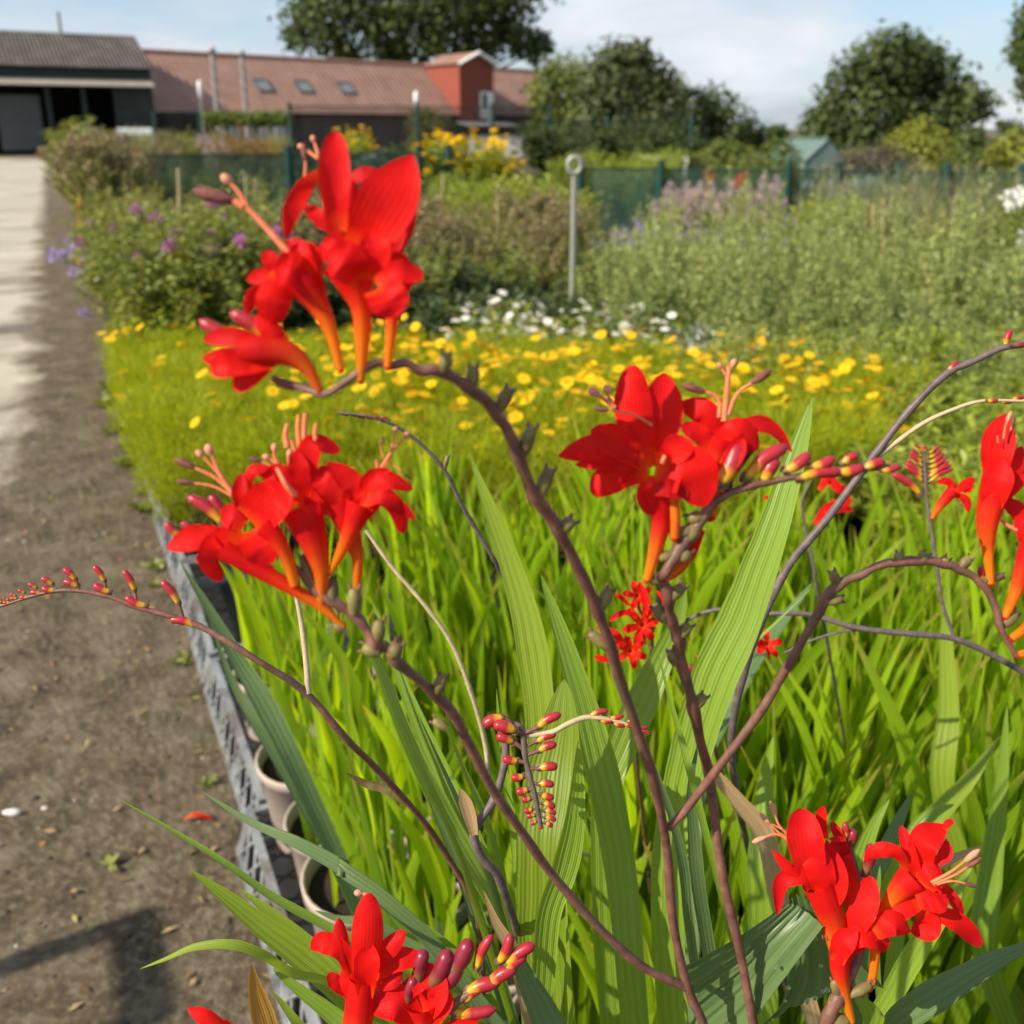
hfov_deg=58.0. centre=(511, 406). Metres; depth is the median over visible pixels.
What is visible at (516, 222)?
olive perennial
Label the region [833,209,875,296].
silver spire plant
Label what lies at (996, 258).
silver artemisia
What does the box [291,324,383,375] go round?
coreopsis plant
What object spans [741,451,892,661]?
potted crocosmia
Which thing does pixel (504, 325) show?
white daisy plant
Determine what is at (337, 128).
rudbeckia
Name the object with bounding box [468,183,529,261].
dry perennial
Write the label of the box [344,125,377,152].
rudbeckia
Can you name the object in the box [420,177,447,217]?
leafy perennial
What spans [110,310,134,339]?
bright leafy plant
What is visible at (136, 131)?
olive perennial
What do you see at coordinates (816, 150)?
glasshouse
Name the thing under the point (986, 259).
silver artemisia
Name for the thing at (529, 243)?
dry perennial
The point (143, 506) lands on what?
weed
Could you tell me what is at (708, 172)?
red spired plant
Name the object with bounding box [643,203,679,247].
silver spire plant
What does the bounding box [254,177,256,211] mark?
garden cane
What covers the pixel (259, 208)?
olive perennial
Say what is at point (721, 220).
silver spire plant
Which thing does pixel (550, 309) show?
dark leafy plant
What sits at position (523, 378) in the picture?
coreopsis plant
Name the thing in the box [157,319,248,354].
coreopsis plant
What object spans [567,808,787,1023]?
potted crocosmia
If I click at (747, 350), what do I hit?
grey green herb
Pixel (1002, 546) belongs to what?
potted crocosmia
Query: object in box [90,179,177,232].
olive perennial
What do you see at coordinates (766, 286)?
grey green herb
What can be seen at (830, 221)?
silver spire plant
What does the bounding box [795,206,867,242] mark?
bright leafy plant
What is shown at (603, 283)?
silver artemisia
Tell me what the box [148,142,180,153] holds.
dry perennial
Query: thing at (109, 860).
small green weed
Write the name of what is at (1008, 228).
leafy perennial
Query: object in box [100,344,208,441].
coreopsis plant
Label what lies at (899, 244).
silver spire plant
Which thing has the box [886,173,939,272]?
silver spire plant
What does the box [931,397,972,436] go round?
bright leafy plant
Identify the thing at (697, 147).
dark leafy plant
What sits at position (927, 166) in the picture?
olive perennial
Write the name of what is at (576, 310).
white daisy plant
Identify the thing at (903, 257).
silver artemisia
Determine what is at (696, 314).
bright leafy plant
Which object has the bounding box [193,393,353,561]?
coreopsis plant
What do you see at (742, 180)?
red spired plant
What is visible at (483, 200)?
bright leafy plant
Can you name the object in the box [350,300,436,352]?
dark leafy plant
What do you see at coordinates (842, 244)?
silver spire plant
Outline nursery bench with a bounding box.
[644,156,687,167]
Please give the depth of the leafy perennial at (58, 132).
13.99 m
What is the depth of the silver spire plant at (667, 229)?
5.40 m
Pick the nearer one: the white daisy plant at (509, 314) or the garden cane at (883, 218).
the white daisy plant at (509, 314)
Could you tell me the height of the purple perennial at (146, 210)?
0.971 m
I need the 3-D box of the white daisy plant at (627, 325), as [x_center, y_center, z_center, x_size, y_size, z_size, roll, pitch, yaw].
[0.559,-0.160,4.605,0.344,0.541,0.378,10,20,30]
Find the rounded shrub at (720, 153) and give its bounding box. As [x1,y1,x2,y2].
[692,137,757,170]
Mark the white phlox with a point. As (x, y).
(1018, 194)
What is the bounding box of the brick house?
[117,48,573,152]
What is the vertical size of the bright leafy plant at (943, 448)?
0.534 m
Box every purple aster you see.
[45,225,113,314]
[56,248,84,261]
[63,221,91,247]
[66,234,98,276]
[78,297,109,324]
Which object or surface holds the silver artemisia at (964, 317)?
on the bed ground at (390, 621)
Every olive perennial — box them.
[49,152,128,223]
[51,140,133,189]
[59,186,130,243]
[67,149,148,212]
[69,197,121,236]
[72,183,127,225]
[74,187,170,227]
[82,186,166,228]
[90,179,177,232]
[113,183,182,212]
[120,143,154,201]
[122,125,152,144]
[130,131,152,149]
[130,186,182,213]
[132,125,155,148]
[132,185,188,219]
[160,128,184,153]
[167,126,204,153]
[172,197,238,234]
[173,176,231,223]
[175,183,240,225]
[182,131,205,153]
[199,124,228,146]
[207,189,259,226]
[228,168,287,223]
[233,197,279,227]
[253,132,276,151]
[265,132,294,152]
[270,129,294,152]
[410,208,489,277]
[438,196,465,216]
[442,193,495,225]
[457,196,501,242]
[469,195,510,237]
[475,206,514,261]
[479,181,530,241]
[482,224,533,266]
[486,206,543,276]
[502,180,541,257]
[536,183,584,231]
[537,201,609,274]
[550,204,617,264]
[555,188,603,246]
[556,181,586,206]
[577,193,607,249]
[918,160,937,170]
[923,161,941,170]
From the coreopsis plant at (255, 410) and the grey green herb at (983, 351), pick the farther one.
the grey green herb at (983, 351)
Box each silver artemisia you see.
[569,243,646,325]
[582,224,657,278]
[585,237,637,273]
[587,243,643,295]
[588,254,647,309]
[611,232,686,297]
[613,226,670,277]
[614,221,680,262]
[614,251,690,323]
[634,235,711,304]
[648,246,728,335]
[655,239,718,295]
[659,224,701,252]
[662,228,722,270]
[663,244,741,311]
[667,242,730,288]
[672,229,740,281]
[674,258,719,310]
[678,225,734,276]
[691,281,764,341]
[691,329,765,379]
[711,256,768,292]
[711,261,783,330]
[715,295,796,361]
[723,236,781,278]
[724,246,798,333]
[749,245,792,287]
[757,296,822,339]
[763,255,823,299]
[767,220,838,292]
[768,270,842,332]
[779,321,835,355]
[784,241,852,303]
[786,339,850,383]
[792,253,859,316]
[796,242,876,337]
[815,254,882,312]
[816,235,878,279]
[828,321,910,376]
[834,246,912,336]
[837,235,903,289]
[838,316,893,357]
[845,276,918,346]
[846,228,920,291]
[852,257,935,329]
[859,230,920,277]
[868,331,936,378]
[874,311,947,362]
[882,288,948,342]
[884,221,919,245]
[894,223,975,289]
[895,251,964,327]
[924,241,998,305]
[924,293,1013,364]
[927,263,998,322]
[927,263,1004,337]
[938,237,1001,279]
[942,338,1012,384]
[946,239,1009,287]
[968,247,1023,331]
[978,237,1023,297]
[982,252,1023,325]
[987,334,1023,387]
[1010,313,1023,360]
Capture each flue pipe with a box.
[208,47,221,139]
[238,50,250,149]
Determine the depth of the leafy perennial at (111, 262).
5.21 m
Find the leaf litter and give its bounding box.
[0,388,269,1011]
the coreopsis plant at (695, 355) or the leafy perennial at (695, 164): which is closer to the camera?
the coreopsis plant at (695, 355)
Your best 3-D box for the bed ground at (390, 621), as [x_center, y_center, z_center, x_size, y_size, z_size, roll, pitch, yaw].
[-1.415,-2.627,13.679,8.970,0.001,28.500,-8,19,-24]
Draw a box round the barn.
[0,12,154,154]
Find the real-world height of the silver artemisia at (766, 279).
0.824 m
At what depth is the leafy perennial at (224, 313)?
4.67 m
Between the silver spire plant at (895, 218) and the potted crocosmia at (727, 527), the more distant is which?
the silver spire plant at (895, 218)
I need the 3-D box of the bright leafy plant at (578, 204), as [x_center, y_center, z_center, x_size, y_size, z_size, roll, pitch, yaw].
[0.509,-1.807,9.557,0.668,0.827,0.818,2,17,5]
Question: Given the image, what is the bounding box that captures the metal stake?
[566,155,583,325]
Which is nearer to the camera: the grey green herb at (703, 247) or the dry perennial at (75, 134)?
the grey green herb at (703, 247)
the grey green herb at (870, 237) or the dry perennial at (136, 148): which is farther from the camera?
the dry perennial at (136, 148)
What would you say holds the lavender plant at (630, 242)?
on the bed ground at (390, 621)
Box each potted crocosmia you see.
[0,562,485,996]
[115,791,534,1023]
[164,131,1023,1023]
[211,522,332,856]
[219,520,328,742]
[234,529,318,714]
[254,581,389,910]
[276,565,417,932]
[303,654,474,992]
[329,458,408,687]
[330,507,448,753]
[337,412,590,857]
[345,583,650,1023]
[351,772,510,1023]
[359,435,462,622]
[362,521,521,835]
[373,410,501,655]
[392,450,531,753]
[401,584,520,920]
[402,482,576,799]
[448,439,598,623]
[452,633,656,998]
[493,690,651,1023]
[495,484,646,808]
[515,467,637,624]
[529,501,752,680]
[551,465,701,634]
[552,406,678,579]
[558,359,901,1023]
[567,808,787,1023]
[579,524,712,903]
[594,581,663,910]
[597,535,905,957]
[617,484,758,628]
[656,492,759,597]
[663,457,792,702]
[669,501,817,605]
[671,676,937,1023]
[673,576,835,945]
[686,444,1023,1023]
[686,764,1023,1023]
[688,621,782,924]
[690,490,895,831]
[728,330,1023,1023]
[733,542,995,1013]
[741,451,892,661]
[760,537,992,1002]
[763,477,853,752]
[778,626,1023,1023]
[787,487,1000,759]
[792,487,1010,722]
[796,508,920,655]
[857,440,978,608]
[890,463,1014,657]
[907,446,1023,651]
[922,510,1023,981]
[955,453,1023,638]
[956,498,1017,776]
[961,554,1023,980]
[985,523,1023,725]
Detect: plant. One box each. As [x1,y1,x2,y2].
[39,144,77,220]
[92,324,190,379]
[96,336,205,432]
[97,369,248,512]
[98,324,205,406]
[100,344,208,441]
[103,298,211,350]
[103,302,173,341]
[103,355,215,478]
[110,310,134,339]
[112,369,242,476]
[116,409,251,555]
[120,309,211,345]
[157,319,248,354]
[165,339,232,368]
[165,348,279,470]
[173,343,237,393]
[182,382,302,481]
[186,365,301,465]
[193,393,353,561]
[203,391,327,509]
[204,128,258,155]
[209,124,256,151]
[217,323,319,367]
[221,335,327,448]
[233,128,273,152]
[237,130,281,155]
[240,124,294,155]
[248,344,355,412]
[249,374,396,532]
[257,365,385,433]
[261,346,333,404]
[280,298,350,352]
[281,394,423,541]
[286,321,353,349]
[289,274,377,324]
[291,273,380,339]
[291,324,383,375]
[301,425,439,586]
[307,334,412,377]
[309,353,397,457]
[322,357,434,420]
[329,314,430,360]
[336,382,447,460]
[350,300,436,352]
[351,390,480,511]
[363,399,519,537]
[367,338,462,406]
[368,333,452,371]
[371,348,489,445]
[372,286,437,349]
[377,143,411,154]
[383,144,412,151]
[383,359,521,498]
[395,328,492,363]
[398,284,489,350]
[400,286,443,338]
[409,256,465,307]
[411,260,470,298]
[413,338,518,369]
[420,168,500,213]
[423,259,521,305]
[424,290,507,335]
[424,372,546,529]
[430,180,502,218]
[430,320,498,357]
[431,307,497,347]
[433,266,521,320]
[439,295,505,339]
[442,342,548,468]
[444,325,544,361]
[455,407,579,527]
[456,185,502,219]
[459,175,530,197]
[460,351,578,494]
[466,172,550,251]
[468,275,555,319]
[468,290,539,343]
[469,418,597,588]
[470,178,522,193]
[472,341,556,391]
[474,316,547,352]
[482,343,590,439]
[484,292,548,331]
[487,169,567,235]
[487,278,591,323]
[487,309,546,343]
[487,376,600,502]
[489,298,571,333]
[494,322,557,352]
[496,312,558,341]
[498,361,615,533]
[509,117,581,193]
[510,349,633,424]
[511,275,553,297]
[511,285,624,335]
[515,330,613,376]
[517,176,562,193]
[517,313,597,354]
[522,129,579,169]
[523,312,568,343]
[526,124,579,162]
[536,417,655,538]
[538,364,616,428]
[539,337,646,406]
[540,322,608,357]
[542,195,592,224]
[544,152,589,190]
[546,274,609,306]
[546,313,609,346]
[547,182,608,215]
[550,258,644,292]
[557,290,627,324]
[561,146,607,167]
[561,370,688,523]
[562,299,607,341]
[563,135,581,158]
[565,351,671,390]
[570,163,591,177]
[570,305,644,346]
[575,123,640,167]
[579,121,632,147]
[580,232,634,268]
[580,316,652,361]
[582,328,688,371]
[586,220,643,253]
[588,234,644,254]
[589,149,653,167]
[593,363,705,416]
[595,394,741,550]
[599,321,653,361]
[601,312,632,328]
[603,134,644,162]
[605,121,640,154]
[611,318,670,357]
[618,304,687,343]
[620,197,671,310]
[620,349,716,378]
[625,120,688,155]
[625,293,669,324]
[627,125,686,155]
[628,155,673,167]
[631,152,687,167]
[633,116,691,149]
[633,217,682,245]
[634,318,725,366]
[635,146,684,166]
[635,194,665,259]
[636,312,712,354]
[639,195,692,288]
[640,362,753,505]
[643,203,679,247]
[646,145,696,167]
[648,190,680,257]
[650,325,735,354]
[652,350,762,413]
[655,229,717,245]
[657,197,688,245]
[657,303,772,347]
[658,342,764,378]
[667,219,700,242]
[668,305,713,343]
[672,295,755,340]
[672,363,790,434]
[678,332,801,395]
[680,135,710,167]
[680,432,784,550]
[681,206,717,260]
[682,396,784,522]
[687,334,778,367]
[693,163,750,251]
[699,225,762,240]
[700,218,749,308]
[704,166,718,195]
[705,173,715,215]
[705,329,815,366]
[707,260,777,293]
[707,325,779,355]
[707,369,859,505]
[711,195,748,261]
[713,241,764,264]
[715,209,764,304]
[715,395,860,548]
[723,177,754,248]
[726,209,763,290]
[730,173,744,203]
[730,190,783,273]
[735,167,787,246]
[736,169,752,198]
[739,200,796,317]
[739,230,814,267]
[739,352,853,417]
[744,195,773,258]
[744,319,857,367]
[753,391,910,560]
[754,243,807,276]
[764,191,794,269]
[765,351,847,398]
[766,192,869,246]
[766,370,908,497]
[771,309,843,345]
[776,200,834,233]
[777,352,895,399]
[778,325,858,354]
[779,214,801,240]
[781,336,897,377]
[788,198,846,293]
[789,181,853,243]
[791,190,824,242]
[793,154,859,209]
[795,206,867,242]
[796,163,869,242]
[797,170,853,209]
[798,200,854,312]
[805,207,833,251]
[806,206,835,275]
[813,400,945,541]
[820,185,854,246]
[820,417,948,547]
[821,343,941,445]
[822,217,876,314]
[824,370,937,488]
[825,379,979,448]
[830,190,881,257]
[831,194,902,238]
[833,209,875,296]
[834,206,906,246]
[836,188,888,267]
[838,428,973,545]
[841,429,980,556]
[842,148,926,248]
[848,195,906,280]
[850,267,921,304]
[853,317,979,370]
[855,248,918,275]
[856,367,944,397]
[861,365,970,417]
[861,452,977,515]
[862,173,918,234]
[872,159,952,249]
[878,355,944,392]
[883,376,1023,443]
[885,161,941,230]
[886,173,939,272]
[888,212,950,319]
[894,216,929,287]
[894,363,1020,417]
[896,403,959,434]
[897,202,923,263]
[899,339,1023,396]
[899,412,1023,485]
[903,321,1011,383]
[905,269,1000,311]
[906,172,954,248]
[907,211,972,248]
[909,415,1019,472]
[920,203,963,325]
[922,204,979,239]
[924,203,996,318]
[925,154,1003,261]
[928,426,1023,496]
[930,155,1004,228]
[930,372,1013,403]
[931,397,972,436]
[937,167,1013,288]
[938,195,996,274]
[939,190,983,260]
[939,410,1023,447]
[941,190,995,264]
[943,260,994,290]
[948,310,1023,371]
[951,385,1023,436]
[953,360,1023,414]
[957,171,1009,230]
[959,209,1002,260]
[962,385,1023,414]
[962,460,1023,554]
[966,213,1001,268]
[966,383,1023,426]
[968,158,1023,248]
[977,409,1023,444]
[979,191,1017,261]
[987,340,1023,387]
[995,364,1023,394]
[998,234,1023,274]
[1007,224,1023,305]
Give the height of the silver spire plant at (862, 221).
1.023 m
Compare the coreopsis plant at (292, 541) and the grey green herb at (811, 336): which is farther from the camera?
the grey green herb at (811, 336)
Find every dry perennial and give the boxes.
[36,119,129,247]
[46,125,147,217]
[49,130,146,212]
[64,146,139,185]
[67,136,159,204]
[88,124,152,200]
[108,129,144,153]
[116,129,139,146]
[141,127,186,153]
[141,141,154,153]
[142,143,166,153]
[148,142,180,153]
[150,139,179,153]
[255,190,327,262]
[282,181,320,239]
[295,214,326,241]
[308,220,410,252]
[309,198,329,242]
[312,202,328,245]
[404,229,441,261]
[409,188,476,267]
[409,209,495,280]
[410,207,454,254]
[417,211,477,249]
[437,209,500,275]
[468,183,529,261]
[500,217,568,295]
[504,182,584,278]
[504,188,591,288]
[517,193,603,291]
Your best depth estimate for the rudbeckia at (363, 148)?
22.40 m
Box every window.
[222,124,238,140]
[242,125,255,141]
[258,126,275,141]
[275,124,289,141]
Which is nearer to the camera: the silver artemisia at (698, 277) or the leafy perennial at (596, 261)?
the silver artemisia at (698, 277)
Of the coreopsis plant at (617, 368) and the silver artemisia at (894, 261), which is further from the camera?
the silver artemisia at (894, 261)
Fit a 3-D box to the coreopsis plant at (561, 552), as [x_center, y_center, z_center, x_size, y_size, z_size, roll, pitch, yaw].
[0.102,0.329,3.009,0.493,0.528,0.503,9,19,28]
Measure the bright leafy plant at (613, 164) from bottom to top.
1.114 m
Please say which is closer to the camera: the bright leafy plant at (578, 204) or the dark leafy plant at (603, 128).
the bright leafy plant at (578, 204)
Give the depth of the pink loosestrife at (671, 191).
9.24 m
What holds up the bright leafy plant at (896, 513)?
on the bed ground at (390, 621)
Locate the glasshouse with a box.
[768,137,847,168]
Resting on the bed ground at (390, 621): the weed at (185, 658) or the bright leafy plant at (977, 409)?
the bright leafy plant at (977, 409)
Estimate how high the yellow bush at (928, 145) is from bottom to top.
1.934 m
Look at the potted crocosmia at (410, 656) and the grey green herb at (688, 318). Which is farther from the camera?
the grey green herb at (688, 318)
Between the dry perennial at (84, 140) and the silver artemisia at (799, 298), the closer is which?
the silver artemisia at (799, 298)
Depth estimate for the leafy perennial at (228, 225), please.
5.03 m
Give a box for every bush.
[754,134,803,168]
[821,139,924,172]
[876,114,964,169]
[946,121,1003,170]
[977,126,1023,170]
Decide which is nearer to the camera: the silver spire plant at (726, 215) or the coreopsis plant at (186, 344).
the coreopsis plant at (186, 344)
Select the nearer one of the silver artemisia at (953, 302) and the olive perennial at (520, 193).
the silver artemisia at (953, 302)
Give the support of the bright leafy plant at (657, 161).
on the ground at (792, 133)
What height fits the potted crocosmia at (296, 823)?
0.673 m
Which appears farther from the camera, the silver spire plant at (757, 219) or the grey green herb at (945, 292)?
the silver spire plant at (757, 219)
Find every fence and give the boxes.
[120,145,455,231]
[152,110,202,152]
[287,102,550,152]
[551,116,694,147]
[577,160,833,246]
[831,162,1023,239]
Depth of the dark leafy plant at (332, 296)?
5.07 m
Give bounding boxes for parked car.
[117,128,155,150]
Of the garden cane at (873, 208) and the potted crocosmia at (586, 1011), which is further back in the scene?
the garden cane at (873, 208)
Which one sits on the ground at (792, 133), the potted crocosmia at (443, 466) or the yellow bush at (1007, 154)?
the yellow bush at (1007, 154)
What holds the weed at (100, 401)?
on the path
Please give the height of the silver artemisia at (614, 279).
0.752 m
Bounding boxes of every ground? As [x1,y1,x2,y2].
[0,129,1020,806]
[106,189,867,848]
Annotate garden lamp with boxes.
[197,80,204,137]
[414,91,418,108]
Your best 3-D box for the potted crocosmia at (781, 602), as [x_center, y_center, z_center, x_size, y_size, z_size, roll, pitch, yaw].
[0.460,0.573,1.676,0.316,0.833,0.256,-7,18,-22]
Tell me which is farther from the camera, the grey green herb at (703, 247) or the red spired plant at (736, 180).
the red spired plant at (736, 180)
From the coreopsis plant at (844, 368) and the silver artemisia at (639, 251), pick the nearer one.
the coreopsis plant at (844, 368)
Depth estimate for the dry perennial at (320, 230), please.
6.70 m
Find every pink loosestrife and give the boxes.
[196,133,221,155]
[204,141,235,155]
[209,136,231,151]
[649,180,691,221]
[651,187,707,244]
[666,187,705,239]
[668,181,716,205]
[679,180,728,244]
[682,189,722,234]
[698,190,723,222]
[704,180,753,233]
[720,192,768,236]
[741,198,777,235]
[743,187,789,216]
[746,174,787,223]
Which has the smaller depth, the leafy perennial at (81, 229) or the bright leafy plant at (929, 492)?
the bright leafy plant at (929, 492)
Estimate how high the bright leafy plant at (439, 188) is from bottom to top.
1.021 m
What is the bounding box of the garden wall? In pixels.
[468,135,521,156]
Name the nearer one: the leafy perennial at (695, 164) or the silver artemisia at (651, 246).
the silver artemisia at (651, 246)
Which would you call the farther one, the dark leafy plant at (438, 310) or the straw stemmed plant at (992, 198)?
the straw stemmed plant at (992, 198)
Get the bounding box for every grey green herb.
[579,261,681,346]
[585,280,636,320]
[619,242,687,277]
[625,270,722,337]
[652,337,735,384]
[672,326,754,362]
[676,233,739,267]
[677,269,775,338]
[697,266,770,326]
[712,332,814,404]
[750,260,840,329]
[752,292,840,340]
[754,296,834,345]
[760,275,799,317]
[765,332,832,367]
[784,239,857,293]
[789,236,861,280]
[804,321,878,357]
[814,291,901,348]
[817,271,921,347]
[841,267,942,322]
[845,226,896,252]
[853,311,925,355]
[854,254,923,312]
[874,344,939,367]
[880,362,948,392]
[884,299,965,348]
[903,272,960,315]
[911,332,1023,403]
[918,258,1020,333]
[940,333,1013,383]
[962,258,1023,323]
[965,270,1018,317]
[965,290,1023,341]
[979,238,1010,267]
[994,337,1021,370]
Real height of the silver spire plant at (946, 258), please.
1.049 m
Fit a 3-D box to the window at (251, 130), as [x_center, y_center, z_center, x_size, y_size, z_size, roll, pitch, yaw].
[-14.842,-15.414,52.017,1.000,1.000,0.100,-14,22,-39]
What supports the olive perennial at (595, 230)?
on the bed ground at (390, 621)
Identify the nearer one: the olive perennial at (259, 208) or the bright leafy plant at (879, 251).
the bright leafy plant at (879, 251)
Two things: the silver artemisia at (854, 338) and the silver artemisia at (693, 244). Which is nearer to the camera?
the silver artemisia at (854, 338)
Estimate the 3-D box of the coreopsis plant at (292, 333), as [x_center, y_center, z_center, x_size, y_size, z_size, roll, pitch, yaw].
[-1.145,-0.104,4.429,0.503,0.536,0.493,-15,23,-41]
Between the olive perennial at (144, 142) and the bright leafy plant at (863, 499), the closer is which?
the bright leafy plant at (863, 499)
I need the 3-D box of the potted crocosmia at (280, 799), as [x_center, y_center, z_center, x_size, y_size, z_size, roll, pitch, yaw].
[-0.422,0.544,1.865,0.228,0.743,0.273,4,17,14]
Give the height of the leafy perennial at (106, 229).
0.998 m
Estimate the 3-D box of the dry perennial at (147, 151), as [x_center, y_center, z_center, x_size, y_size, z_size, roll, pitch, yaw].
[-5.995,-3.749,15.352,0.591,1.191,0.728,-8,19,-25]
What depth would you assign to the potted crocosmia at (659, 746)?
1.28 m
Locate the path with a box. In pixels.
[0,157,289,1023]
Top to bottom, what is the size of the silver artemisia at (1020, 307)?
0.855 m
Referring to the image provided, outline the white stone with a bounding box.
[2,808,21,816]
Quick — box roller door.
[0,95,45,149]
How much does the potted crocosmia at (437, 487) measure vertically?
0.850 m
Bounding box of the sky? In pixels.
[0,0,1023,128]
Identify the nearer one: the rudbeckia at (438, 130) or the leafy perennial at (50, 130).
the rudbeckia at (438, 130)
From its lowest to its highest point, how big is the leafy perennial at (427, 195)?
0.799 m
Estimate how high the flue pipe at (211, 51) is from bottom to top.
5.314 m
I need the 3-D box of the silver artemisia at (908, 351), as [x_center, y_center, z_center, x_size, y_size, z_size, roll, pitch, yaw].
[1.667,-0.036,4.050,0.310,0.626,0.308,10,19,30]
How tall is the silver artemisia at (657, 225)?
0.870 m
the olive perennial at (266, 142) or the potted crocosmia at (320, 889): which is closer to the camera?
the potted crocosmia at (320, 889)
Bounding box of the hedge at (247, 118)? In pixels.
[201,108,293,145]
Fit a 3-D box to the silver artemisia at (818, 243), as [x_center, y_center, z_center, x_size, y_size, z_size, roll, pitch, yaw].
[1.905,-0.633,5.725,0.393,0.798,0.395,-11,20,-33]
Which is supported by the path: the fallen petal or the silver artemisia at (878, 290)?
the fallen petal
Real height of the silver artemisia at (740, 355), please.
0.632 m
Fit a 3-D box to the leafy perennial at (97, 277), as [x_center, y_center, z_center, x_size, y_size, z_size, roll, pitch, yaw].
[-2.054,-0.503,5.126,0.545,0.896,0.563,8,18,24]
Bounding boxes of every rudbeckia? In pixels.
[332,125,363,151]
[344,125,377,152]
[346,130,376,152]
[410,128,473,177]
[411,131,464,185]
[423,133,467,183]
[432,134,467,180]
[453,128,510,189]
[459,128,521,182]
[464,140,512,178]
[473,141,527,181]
[481,160,516,186]
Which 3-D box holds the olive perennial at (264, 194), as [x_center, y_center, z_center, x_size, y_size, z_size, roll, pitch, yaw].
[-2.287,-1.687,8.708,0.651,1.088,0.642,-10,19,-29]
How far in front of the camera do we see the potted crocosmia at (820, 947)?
0.50 m
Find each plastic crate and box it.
[141,457,231,515]
[153,486,251,588]
[176,553,347,688]
[203,629,346,839]
[235,803,336,1023]
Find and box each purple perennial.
[67,203,151,314]
[71,212,174,315]
[73,214,167,337]
[128,201,251,316]
[131,202,228,251]
[132,206,194,235]
[176,212,287,304]
[197,196,295,267]
[199,204,283,239]
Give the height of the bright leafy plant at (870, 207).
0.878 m
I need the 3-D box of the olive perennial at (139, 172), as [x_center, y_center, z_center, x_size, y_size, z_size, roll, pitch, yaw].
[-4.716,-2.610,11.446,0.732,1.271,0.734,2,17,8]
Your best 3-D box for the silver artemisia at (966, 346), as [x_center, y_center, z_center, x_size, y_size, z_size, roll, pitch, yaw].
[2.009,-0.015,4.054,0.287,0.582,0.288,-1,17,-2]
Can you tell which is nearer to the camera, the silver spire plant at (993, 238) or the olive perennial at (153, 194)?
the silver spire plant at (993, 238)
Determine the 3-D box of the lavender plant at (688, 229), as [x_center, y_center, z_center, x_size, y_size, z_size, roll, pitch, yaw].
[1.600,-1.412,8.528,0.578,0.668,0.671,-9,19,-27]
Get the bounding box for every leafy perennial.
[39,114,105,142]
[40,116,109,200]
[44,116,113,165]
[46,122,84,154]
[66,211,168,324]
[69,190,178,248]
[71,198,180,329]
[75,226,170,335]
[82,236,169,318]
[89,208,180,278]
[91,228,225,338]
[97,250,186,323]
[128,212,260,349]
[129,221,204,259]
[150,209,262,285]
[163,198,257,255]
[175,256,294,332]
[176,209,276,266]
[197,230,280,326]
[212,198,315,318]
[242,204,295,248]
[282,306,296,337]
[410,240,471,302]
[412,241,462,275]
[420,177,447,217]
[424,185,449,226]
[455,226,525,275]
[467,248,541,292]
[470,244,545,297]
[539,233,607,286]
[545,159,565,188]
[546,164,574,198]
[547,251,614,304]
[566,251,627,291]
[571,156,601,168]
[613,154,638,165]
[687,154,707,167]
[707,153,742,170]
[743,152,767,168]
[766,157,785,168]
[849,145,866,165]
[901,153,921,167]
[902,157,923,170]
[929,146,957,170]
[981,178,1020,262]
[989,206,1023,257]
[989,211,1023,257]
[1006,207,1023,245]
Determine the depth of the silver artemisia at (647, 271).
5.33 m
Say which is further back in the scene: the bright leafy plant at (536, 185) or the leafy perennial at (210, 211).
the bright leafy plant at (536, 185)
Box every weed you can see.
[89,393,116,406]
[96,380,110,396]
[98,419,124,434]
[98,853,118,871]
[111,452,135,466]
[116,499,152,512]
[132,485,145,494]
[140,557,167,571]
[146,577,160,587]
[167,649,194,665]
[198,773,217,787]
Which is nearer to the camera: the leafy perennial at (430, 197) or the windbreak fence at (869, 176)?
the windbreak fence at (869, 176)
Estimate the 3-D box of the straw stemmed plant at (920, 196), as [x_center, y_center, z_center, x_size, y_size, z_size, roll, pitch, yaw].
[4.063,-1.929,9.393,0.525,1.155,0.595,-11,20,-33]
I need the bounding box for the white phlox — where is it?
[998,180,1023,280]
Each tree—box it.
[268,0,564,67]
[518,47,600,144]
[553,33,710,152]
[666,79,759,150]
[727,116,796,150]
[795,17,1006,150]
[992,118,1023,140]
[996,1,1023,112]
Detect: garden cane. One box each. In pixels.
[78,188,82,266]
[177,168,180,226]
[245,175,246,209]
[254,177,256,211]
[441,175,443,213]
[496,183,499,246]
[871,204,874,245]
[881,199,884,252]
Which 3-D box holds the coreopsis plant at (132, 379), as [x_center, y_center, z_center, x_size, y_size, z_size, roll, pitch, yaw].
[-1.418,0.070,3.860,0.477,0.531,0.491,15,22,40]
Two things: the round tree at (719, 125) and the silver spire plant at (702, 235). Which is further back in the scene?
the round tree at (719, 125)
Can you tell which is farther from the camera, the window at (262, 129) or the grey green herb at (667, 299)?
the window at (262, 129)
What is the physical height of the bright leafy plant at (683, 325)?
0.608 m
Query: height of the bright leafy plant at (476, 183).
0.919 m
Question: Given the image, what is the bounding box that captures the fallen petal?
[183,812,212,819]
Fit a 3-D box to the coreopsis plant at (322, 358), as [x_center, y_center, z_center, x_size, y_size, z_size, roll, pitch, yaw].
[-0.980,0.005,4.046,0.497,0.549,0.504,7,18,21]
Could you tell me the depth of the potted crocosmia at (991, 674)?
1.42 m
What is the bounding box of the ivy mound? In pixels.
[401,101,460,151]
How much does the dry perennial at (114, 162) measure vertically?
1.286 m
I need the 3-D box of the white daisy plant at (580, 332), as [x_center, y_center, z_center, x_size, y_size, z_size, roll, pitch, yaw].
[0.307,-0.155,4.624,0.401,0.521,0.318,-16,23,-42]
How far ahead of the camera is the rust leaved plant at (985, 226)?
7.83 m
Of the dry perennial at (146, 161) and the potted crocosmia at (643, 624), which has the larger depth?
the dry perennial at (146, 161)

